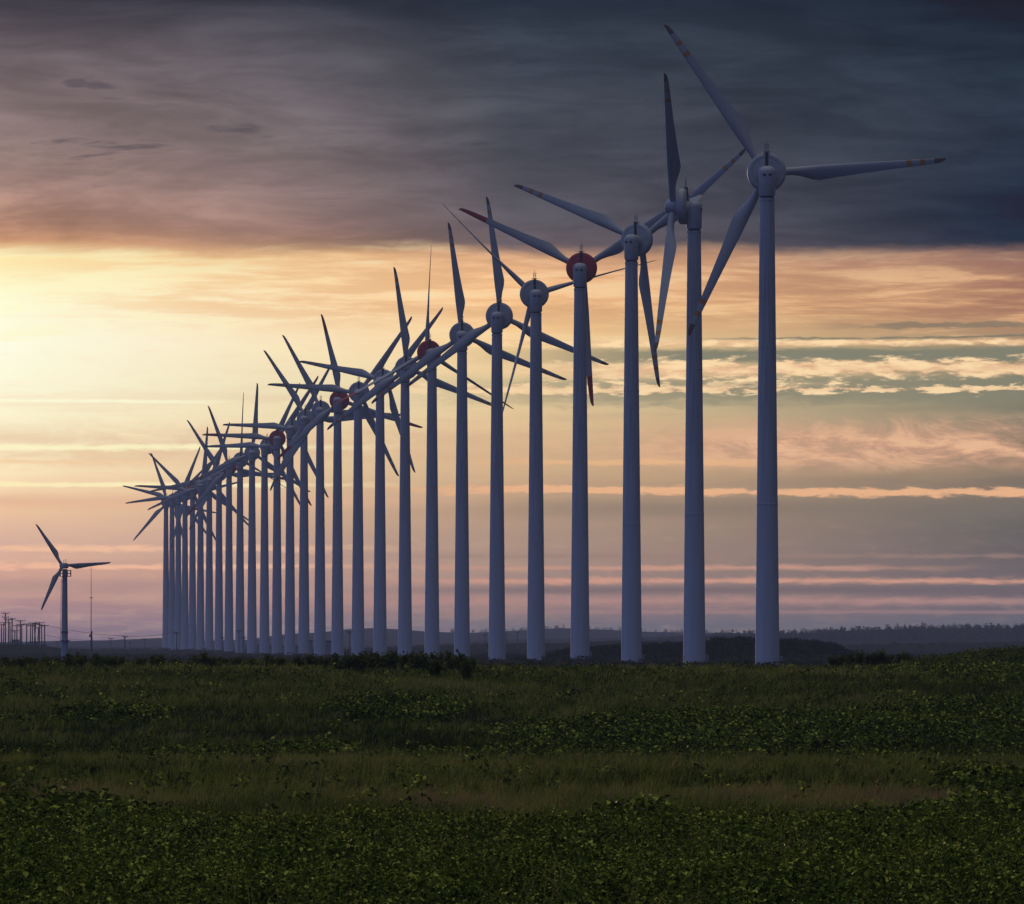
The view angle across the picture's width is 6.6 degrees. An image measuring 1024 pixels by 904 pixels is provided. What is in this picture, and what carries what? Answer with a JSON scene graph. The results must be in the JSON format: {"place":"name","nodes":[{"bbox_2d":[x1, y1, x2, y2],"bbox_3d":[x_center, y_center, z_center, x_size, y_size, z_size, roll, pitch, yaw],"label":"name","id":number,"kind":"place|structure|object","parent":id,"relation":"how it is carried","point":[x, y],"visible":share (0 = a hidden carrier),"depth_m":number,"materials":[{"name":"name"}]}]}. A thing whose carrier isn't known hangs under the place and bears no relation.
{"place":"outdoors","nodes":[
{"label":"outdoors","id":0,"kind":"place"},
{"bbox_2d":[0,628,1023,903],"bbox_3d":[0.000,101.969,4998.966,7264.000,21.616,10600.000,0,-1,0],"label":"ground","id":1,"kind":"structure","parent":0,"point":[556,638],"depth_m":3377.00,"materials":[{"name":"green plant"}]},
{"bbox_2d":[1,612,9,644],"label":"utility pole","id":2,"kind":"object","parent":1,"relation":"on","point":[5,614],"visible":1,"depth_m":2859.27,"materials":[{"name":"wood"}]},
{"bbox_2d":[0,656,15,667],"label":"leafy shrub","id":3,"kind":"object","parent":1,"relation":"on","point":[5,659],"visible":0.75,"depth_m":395.23,"materials":[{"name":"green plant"}]},
{"bbox_2d":[4,619,11,643],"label":"utility pole","id":4,"kind":"object","parent":1,"relation":"on","point":[8,628],"visible":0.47,"depth_m":2999.20,"materials":[{"name":"wood"}]},
{"bbox_2d":[9,618,14,644],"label":"utility pole","id":5,"kind":"object","parent":1,"relation":"on","point":[12,631],"visible":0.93,"depth_m":2899.27,"materials":[{"name":"wood"}]},
{"bbox_2d":[13,625,19,643],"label":"utility pole","id":6,"kind":"object","parent":1,"relation":"on","point":[16,634],"visible":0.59,"depth_m":2959.24,"materials":[{"name":"wood"}]},
{"bbox_2d":[15,620,24,644],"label":"utility pole","id":7,"kind":"object","parent":1,"relation":"on","point":[20,628],"visible":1,"depth_m":2879.22,"materials":[{"name":"wood"}]},
{"bbox_2d":[14,656,28,667],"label":"leafy shrub","id":8,"kind":"object","parent":1,"relation":"on","point":[20,661],"visible":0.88,"depth_m":394.19,"materials":[{"name":"green plant"}]},
{"bbox_2d":[23,623,30,644],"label":"utility pole","id":9,"kind":"object","parent":1,"relation":"on","point":[26,624],"visible":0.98,"depth_m":2899.18,"materials":[{"name":"wood"}]},
{"bbox_2d":[24,656,38,664],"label":"leafy shrub","id":10,"kind":"object","parent":1,"relation":"on","point":[31,660],"visible":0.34,"depth_m":405.55,"materials":[{"name":"green plant"}]},
{"bbox_2d":[32,622,38,646],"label":"utility pole","id":11,"kind":"object","parent":1,"relation":"on","point":[35,632],"visible":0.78,"depth_m":2899.22,"materials":[{"name":"wood"}]},
{"bbox_2d":[35,621,43,649],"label":"utility pole","id":12,"kind":"object","parent":1,"relation":"on","point":[37,622],"visible":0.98,"depth_m":2869.20,"materials":[{"name":"wood"}]},
{"bbox_2d":[40,624,48,649],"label":"utility pole","id":13,"kind":"object","parent":1,"relation":"on","point":[44,634],"visible":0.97,"depth_m":2879.18,"materials":[{"name":"wood"}]},
{"bbox_2d":[41,656,51,663],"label":"leafy shrub","id":14,"kind":"object","parent":1,"relation":"on","point":[45,659],"visible":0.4,"depth_m":407.42,"materials":[{"name":"green plant"}]},
{"bbox_2d":[60,653,80,666],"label":"leafy shrub","id":15,"kind":"object","parent":1,"relation":"on","point":[68,661],"visible":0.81,"depth_m":390.54,"materials":[{"name":"green plant"}]},
{"bbox_2d":[35,524,110,660],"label":"wind turbine","id":16,"kind":"object","parent":1,"relation":"on","point":[63,568],"visible":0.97,"depth_m":1559.57,"materials":[{"name":"white paint"}]},
{"bbox_2d":[74,652,88,667],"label":"leafy shrub","id":17,"kind":"object","parent":1,"relation":"on","point":[83,659],"visible":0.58,"depth_m":400.12,"materials":[{"name":"green plant"}]},
{"bbox_2d":[89,597,92,656],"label":"radio mast","id":18,"kind":"object","parent":1,"relation":"on","point":[91,648],"visible":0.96,"depth_m":2299.40,"materials":[{"name":"metal"}]},
{"bbox_2d":[89,653,103,666],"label":"leafy shrub","id":19,"kind":"object","parent":1,"relation":"on","point":[96,657],"visible":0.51,"depth_m":402.25,"materials":[{"name":"green plant"}]},
{"bbox_2d":[94,657,112,667],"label":"leafy shrub","id":20,"kind":"object","parent":1,"relation":"on","point":[104,660],"visible":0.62,"depth_m":398.08,"materials":[{"name":"green plant"}]},
{"bbox_2d":[102,655,119,666],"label":"leafy shrub","id":21,"kind":"object","parent":1,"relation":"on","point":[114,659],"visible":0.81,"depth_m":398.30,"materials":[{"name":"green plant"}]},
{"bbox_2d":[116,656,128,666],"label":"leafy shrub","id":22,"kind":"object","parent":1,"relation":"on","point":[120,661],"visible":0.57,"depth_m":402.34,"materials":[{"name":"green plant"}]},
{"bbox_2d":[134,656,147,664],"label":"leafy shrub","id":23,"kind":"object","parent":1,"relation":"on","point":[143,660],"visible":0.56,"depth_m":404.58,"materials":[{"name":"green plant"}]},
{"bbox_2d":[149,654,159,664],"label":"leafy shrub","id":24,"kind":"object","parent":1,"relation":"on","point":[151,657],"visible":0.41,"depth_m":401.85,"materials":[{"name":"green plant"}]},
{"bbox_2d":[153,654,165,667],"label":"leafy shrub","id":25,"kind":"object","parent":1,"relation":"on","point":[158,661],"visible":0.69,"depth_m":392.91,"materials":[{"name":"green plant"}]},
{"bbox_2d":[125,447,205,649],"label":"wind turbine","id":26,"kind":"object","parent":1,"relation":"on","point":[178,590],"visible":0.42,"depth_m":4084.13,"materials":[{"name":"paint"}]},
{"bbox_2d":[123,462,209,649],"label":"wind turbine","id":27,"kind":"object","parent":1,"relation":"on","point":[171,619],"visible":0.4,"depth_m":4195.41,"materials":[{"name":"paint"}]},
{"bbox_2d":[133,453,215,649],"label":"wind turbine","id":28,"kind":"object","parent":1,"relation":"on","point":[165,506],"visible":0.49,"depth_m":4306.97,"materials":[{"name":"paint"}]},
{"bbox_2d":[171,657,181,665],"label":"leafy shrub","id":29,"kind":"object","parent":1,"relation":"on","point":[174,660],"visible":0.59,"depth_m":403.65,"materials":[{"name":"green plant"}]},
{"bbox_2d":[135,450,218,649],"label":"wind turbine","id":30,"kind":"object","parent":1,"relation":"on","point":[192,590],"visible":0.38,"depth_m":3861.26,"materials":[{"name":"paint"}]},
{"bbox_2d":[148,453,236,649],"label":"wind turbine","id":31,"kind":"object","parent":1,"relation":"on","point":[183,508],"visible":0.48,"depth_m":3972.78,"materials":[{"name":"paint"}]},
{"bbox_2d":[148,427,247,649],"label":"wind turbine","id":32,"kind":"object","parent":1,"relation":"on","point":[200,488],"visible":0.71,"depth_m":3749.97,"materials":[{"name":"paint"}]},
{"bbox_2d":[150,422,247,649],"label":"wind turbine","id":33,"kind":"object","parent":1,"relation":"on","point":[209,643],"visible":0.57,"depth_m":3638.59,"materials":[{"name":"paint"}]},
{"bbox_2d":[191,652,208,665],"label":"leafy shrub","id":34,"kind":"object","parent":1,"relation":"on","point":[202,661],"visible":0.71,"depth_m":396.76,"materials":[{"name":"green plant"}]},
{"bbox_2d":[206,655,217,667],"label":"leafy shrub","id":35,"kind":"object","parent":1,"relation":"on","point":[211,660],"visible":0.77,"depth_m":397.83,"materials":[{"name":"green plant"}]},
{"bbox_2d":[217,656,231,665],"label":"leafy shrub","id":36,"kind":"object","parent":1,"relation":"on","point":[220,658],"visible":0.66,"depth_m":404.54,"materials":[{"name":"green plant"}]},
{"bbox_2d":[187,420,273,649],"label":"wind turbine","id":37,"kind":"object","parent":1,"relation":"on","point":[218,599],"visible":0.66,"depth_m":3527.23,"materials":[{"name":"paint"}]},
{"bbox_2d":[186,406,283,650],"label":"wind turbine","id":38,"kind":"object","parent":1,"relation":"on","point":[228,632],"visible":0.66,"depth_m":3415.91,"materials":[{"name":"paint"}]},
{"bbox_2d":[230,657,243,666],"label":"leafy shrub","id":39,"kind":"object","parent":1,"relation":"on","point":[237,660],"visible":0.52,"depth_m":397.29,"materials":[{"name":"green plant"}]},
{"bbox_2d":[183,392,296,652],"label":"wind turbine","id":40,"kind":"object","parent":1,"relation":"on","point":[239,619],"visible":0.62,"depth_m":3304.31,"materials":[{"name":"paint"}]},
{"bbox_2d":[189,383,310,653],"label":"wind turbine","id":41,"kind":"object","parent":1,"relation":"on","point":[251,455],"visible":0.84,"depth_m":3193.14,"materials":[{"name":"paint"}]},
{"bbox_2d":[243,657,256,665],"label":"leafy shrub","id":42,"kind":"object","parent":1,"relation":"on","point":[249,659],"visible":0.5,"depth_m":407.08,"materials":[{"name":"green plant"}]},
{"bbox_2d":[204,383,299,653],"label":"wind turbine","id":43,"kind":"object","parent":1,"relation":"on","point":[265,447],"visible":0.81,"depth_m":3081.70,"materials":[{"name":"paint"}]},
{"bbox_2d":[202,376,318,654],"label":"wind turbine","id":44,"kind":"object","parent":1,"relation":"on","point":[276,438],"visible":0.85,"depth_m":2970.36,"materials":[{"name":"paint"}]},
{"bbox_2d":[263,654,275,667],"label":"leafy shrub","id":45,"kind":"object","parent":1,"relation":"on","point":[267,658],"visible":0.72,"depth_m":393.98,"materials":[{"name":"green plant"}]},
{"bbox_2d":[223,364,330,654],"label":"wind turbine","id":46,"kind":"object","parent":1,"relation":"on","point":[291,427],"visible":0.82,"depth_m":2858.87,"materials":[{"name":"paint"}]},
{"bbox_2d":[276,656,287,666],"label":"leafy shrub","id":47,"kind":"object","parent":1,"relation":"on","point":[282,661],"visible":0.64,"depth_m":400.44,"materials":[{"name":"green plant"}]},
{"bbox_2d":[291,656,304,666],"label":"leafy shrub","id":48,"kind":"object","parent":1,"relation":"on","point":[298,661],"visible":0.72,"depth_m":397.32,"materials":[{"name":"green plant"}]},
{"bbox_2d":[304,654,320,667],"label":"leafy shrub","id":49,"kind":"object","parent":1,"relation":"on","point":[309,661],"visible":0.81,"depth_m":406.87,"materials":[{"name":"green plant"}]},
{"bbox_2d":[263,350,375,654],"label":"wind turbine","id":50,"kind":"object","parent":1,"relation":"on","point":[305,417],"visible":0.77,"depth_m":2747.56,"materials":[{"name":"paint"}]},
{"bbox_2d":[313,656,331,668],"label":"leafy shrub","id":51,"kind":"object","parent":1,"relation":"on","point":[325,661],"visible":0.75,"depth_m":400.94,"materials":[{"name":"green plant"}]},
{"bbox_2d":[326,641,330,654],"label":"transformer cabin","id":52,"kind":"object","parent":1,"relation":"on","point":[328,647],"visible":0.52,"depth_m":2654.16,"materials":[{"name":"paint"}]},
{"bbox_2d":[326,645,330,654],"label":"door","id":53,"kind":"structure","parent":52,"relation":"in","point":[328,647],"depth_m":2654.45,"materials":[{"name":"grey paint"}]},
{"bbox_2d":[329,653,343,670],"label":"leafy shrub","id":54,"kind":"object","parent":1,"relation":"on","point":[336,659],"visible":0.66,"depth_m":384.70,"materials":[{"name":"green plant"}]},
{"bbox_2d":[276,335,399,655],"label":"wind turbine","id":55,"kind":"object","parent":1,"relation":"on","point":[318,407],"visible":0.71,"depth_m":2636.15,"materials":[{"name":"paint"}]},
{"bbox_2d":[268,316,411,654],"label":"wind turbine","id":56,"kind":"object","parent":1,"relation":"on","point":[357,646],"visible":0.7,"depth_m":2413.52,"materials":[{"name":"paint"}]},
{"bbox_2d":[342,652,355,671],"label":"leafy shrub","id":57,"kind":"object","parent":1,"relation":"on","point":[346,662],"visible":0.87,"depth_m":380.09,"materials":[{"name":"green plant"}]},
{"bbox_2d":[346,630,352,654],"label":"utility pole","id":58,"kind":"object","parent":1,"relation":"on","point":[349,633],"visible":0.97,"depth_m":2259.37,"materials":[{"name":"wood"}]},
{"bbox_2d":[277,314,422,655],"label":"wind turbine","id":59,"kind":"object","parent":1,"relation":"on","point":[337,639],"visible":0.86,"depth_m":2524.87,"materials":[{"name":"paint"}]},
{"bbox_2d":[350,651,370,671],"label":"leafy shrub","id":60,"kind":"object","parent":1,"relation":"on","point":[360,662],"visible":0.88,"depth_m":379.88,"materials":[{"name":"green plant"}]},
{"bbox_2d":[299,307,442,656],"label":"wind turbine","id":61,"kind":"object","parent":1,"relation":"on","point":[379,633],"visible":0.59,"depth_m":2301.95,"materials":[{"name":"paint"}]},
{"bbox_2d":[364,651,377,670],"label":"leafy shrub","id":62,"kind":"object","parent":1,"relation":"on","point":[371,663],"visible":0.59,"depth_m":386.70,"materials":[{"name":"green plant"}]},
{"bbox_2d":[372,652,387,670],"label":"leafy shrub","id":63,"kind":"object","parent":1,"relation":"on","point":[378,658],"visible":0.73,"depth_m":386.47,"materials":[{"name":"green plant"}]},
{"bbox_2d":[382,650,401,672],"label":"leafy shrub","id":64,"kind":"object","parent":1,"relation":"on","point":[392,661],"visible":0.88,"depth_m":382.77,"materials":[{"name":"green plant"}]},
{"bbox_2d":[397,650,410,671],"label":"leafy shrub","id":65,"kind":"object","parent":1,"relation":"on","point":[404,660],"visible":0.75,"depth_m":389.19,"materials":[{"name":"green plant"}]},
{"bbox_2d":[327,267,490,655],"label":"wind turbine","id":66,"kind":"object","parent":1,"relation":"on","point":[404,616],"visible":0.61,"depth_m":2190.74,"materials":[{"name":"paint"}]},
{"bbox_2d":[407,651,423,670],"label":"leafy shrub","id":67,"kind":"object","parent":1,"relation":"on","point":[417,661],"visible":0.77,"depth_m":379.60,"materials":[{"name":"green plant"}]},
{"bbox_2d":[336,255,512,656],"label":"wind turbine","id":68,"kind":"object","parent":1,"relation":"on","point":[425,347],"visible":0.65,"depth_m":2079.11,"materials":[{"name":"paint"}]},
{"bbox_2d":[418,651,433,671],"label":"leafy shrub","id":69,"kind":"object","parent":1,"relation":"on","point":[425,659],"visible":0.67,"depth_m":381.39,"materials":[{"name":"green plant"}]},
{"bbox_2d":[425,659,448,678],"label":"leafy shrub","id":70,"kind":"object","parent":1,"relation":"on","point":[436,667],"visible":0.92,"depth_m":359.77,"materials":[{"name":"green plant"}]},
{"bbox_2d":[428,651,446,666],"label":"leafy shrub","id":71,"kind":"object","parent":1,"relation":"on","point":[439,658],"visible":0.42,"depth_m":393.49,"materials":[{"name":"green plant"}]},
{"bbox_2d":[443,650,456,670],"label":"leafy shrub","id":72,"kind":"object","parent":1,"relation":"on","point":[449,657],"visible":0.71,"depth_m":390.35,"materials":[{"name":"green plant"}]},
{"bbox_2d":[453,649,465,670],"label":"leafy shrub","id":73,"kind":"object","parent":1,"relation":"on","point":[457,660],"visible":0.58,"depth_m":379.99,"materials":[{"name":"green plant"}]},
{"bbox_2d":[458,658,473,681],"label":"leafy shrub","id":74,"kind":"object","parent":1,"relation":"on","point":[467,668],"visible":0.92,"depth_m":351.79,"materials":[{"name":"green plant"}]},
{"bbox_2d":[371,223,566,658],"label":"wind turbine","id":75,"kind":"object","parent":1,"relation":"on","point":[460,329],"visible":0.82,"depth_m":1968.02,"materials":[{"name":"paint"}]},
{"bbox_2d":[463,656,476,670],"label":"leafy shrub","id":76,"kind":"object","parent":1,"relation":"on","point":[474,664],"visible":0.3,"depth_m":391.06,"materials":[{"name":"green plant"}]},
{"bbox_2d":[406,197,608,658],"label":"wind turbine","id":77,"kind":"object","parent":1,"relation":"on","point":[499,316],"visible":0.95,"depth_m":1856.64,"materials":[{"name":"paint"}]},
{"bbox_2d":[0,640,1022,668],"bbox_3d":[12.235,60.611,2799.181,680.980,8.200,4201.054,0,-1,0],"label":"plain scrub","id":78,"kind":"object","parent":1,"relation":"on","point":[484,657],"visible":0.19,"depth_m":1856.39,"materials":[{"name":"green plant"}]},
{"bbox_2d":[0,656,1023,903],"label":"meadow grass","id":79,"kind":"structure","parent":1,"relation":"on","point":[646,774],"depth_m":233.85,"materials":[{"name":"green plant"}]},
{"bbox_2d":[0,794,1023,903],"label":"leafy ground cover","id":80,"kind":"object","parent":1,"relation":"on","point":[24,845],"visible":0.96,"depth_m":106.37,"materials":[{"name":"green plant"}]},
{"bbox_2d":[0,656,1023,830],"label":"leafy weeds","id":81,"kind":"object","parent":1,"relation":"on","point":[740,729],"visible":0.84,"depth_m":262.85,"materials":[{"name":"green plant"}]},
{"bbox_2d":[447,209,655,659],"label":"wind turbine","id":82,"kind":"object","parent":1,"relation":"on","point":[534,294],"visible":0.97,"depth_m":1745.02,"materials":[{"name":"paint"}]},
{"bbox_2d":[459,191,692,658],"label":"wind turbine","id":83,"kind":"object","parent":1,"relation":"on","point":[581,268],"visible":0.91,"depth_m":1633.82,"materials":[{"name":"paint"}]},
{"bbox_2d":[514,148,744,661],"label":"wind turbine","id":84,"kind":"object","parent":1,"relation":"on","point":[636,239],"visible":0.95,"depth_m":1522.36,"materials":[{"name":"paint"}]},
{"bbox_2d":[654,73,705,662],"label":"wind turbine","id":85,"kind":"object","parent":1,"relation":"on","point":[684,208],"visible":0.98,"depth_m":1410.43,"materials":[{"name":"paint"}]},
{"bbox_2d":[510,635,941,660],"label":"mound scrub","id":86,"kind":"object","parent":1,"relation":"on","point":[712,643],"visible":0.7,"depth_m":1680.86,"materials":[{"name":"green plant"}]},
{"bbox_2d":[451,621,1023,642],"bbox_3d":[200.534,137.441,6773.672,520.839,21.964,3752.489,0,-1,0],"label":"wood","id":87,"kind":"object","parent":1,"relation":"on","point":[1016,627],"visible":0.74,"depth_m":5195.10,"materials":[{"name":"green plant"}]},
{"bbox_2d":[664,25,945,664],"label":"wind turbine","id":88,"kind":"object","parent":1,"relation":"on","point":[767,172],"visible":0.98,"depth_m":1299.89,"materials":[{"name":"paint"}]},
{"bbox_2d":[827,654,838,666],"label":"leafy shrub","id":89,"kind":"object","parent":1,"relation":"on","point":[831,660],"visible":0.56,"depth_m":450.54,"materials":[{"name":"green plant"}]},
{"bbox_2d":[836,655,846,666],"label":"leafy shrub","id":90,"kind":"object","parent":1,"relation":"on","point":[841,660],"visible":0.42,"depth_m":449.38,"materials":[{"name":"green plant"}]},
{"bbox_2d":[844,653,854,666],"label":"leafy shrub","id":91,"kind":"object","parent":1,"relation":"on","point":[850,656],"visible":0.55,"depth_m":441.09,"materials":[{"name":"green plant"}]},
{"bbox_2d":[853,649,864,666],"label":"leafy shrub","id":92,"kind":"object","parent":1,"relation":"on","point":[858,658],"visible":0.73,"depth_m":440.59,"materials":[{"name":"green plant"}]},
{"bbox_2d":[864,653,871,665],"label":"leafy shrub","id":93,"kind":"object","parent":1,"relation":"on","point":[867,659],"visible":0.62,"depth_m":443.89,"materials":[{"name":"green plant"}]},
{"bbox_2d":[869,652,877,665],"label":"leafy shrub","id":94,"kind":"object","parent":1,"relation":"on","point":[873,658],"visible":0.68,"depth_m":441.60,"materials":[{"name":"green plant"}]},
{"bbox_2d":[875,649,888,664],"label":"leafy shrub","id":95,"kind":"object","parent":1,"relation":"on","point":[881,657],"visible":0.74,"depth_m":440.08,"materials":[{"name":"green plant"}]},
{"bbox_2d":[886,654,894,664],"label":"leafy shrub","id":96,"kind":"object","parent":1,"relation":"on","point":[890,657],"visible":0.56,"depth_m":441.59,"materials":[{"name":"green plant"}]},
{"bbox_2d":[894,653,903,663],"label":"leafy shrub","id":97,"kind":"object","parent":1,"relation":"on","point":[899,658],"visible":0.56,"depth_m":444.15,"materials":[{"name":"green plant"}]},
{"bbox_2d":[900,651,911,661],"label":"leafy shrub","id":98,"kind":"object","parent":1,"relation":"on","point":[905,656],"visible":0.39,"depth_m":451.73,"materials":[{"name":"green plant"}]},
{"bbox_2d":[871,644,1023,665],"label":"hillside scrub","id":99,"kind":"object","parent":1,"relation":"on","point":[1009,654],"visible":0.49,"depth_m":432.75,"materials":[{"name":"green plant"}]},
{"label":"utility pole","id":100,"kind":"object","parent":1,"relation":"on","visible":0},
{"bbox_2d":[47,635,123,640],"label":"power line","id":101,"kind":"object","parent":100,"relation":"attached to","point":[92,640],"visible":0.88,"depth_m":2760.12,"materials":[{"name":"black metal"}]},
{"bbox_2d":[0,0,1023,641],"label":"sky","id":102,"kind":"structure","parent":0,"point":[188,187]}
]}

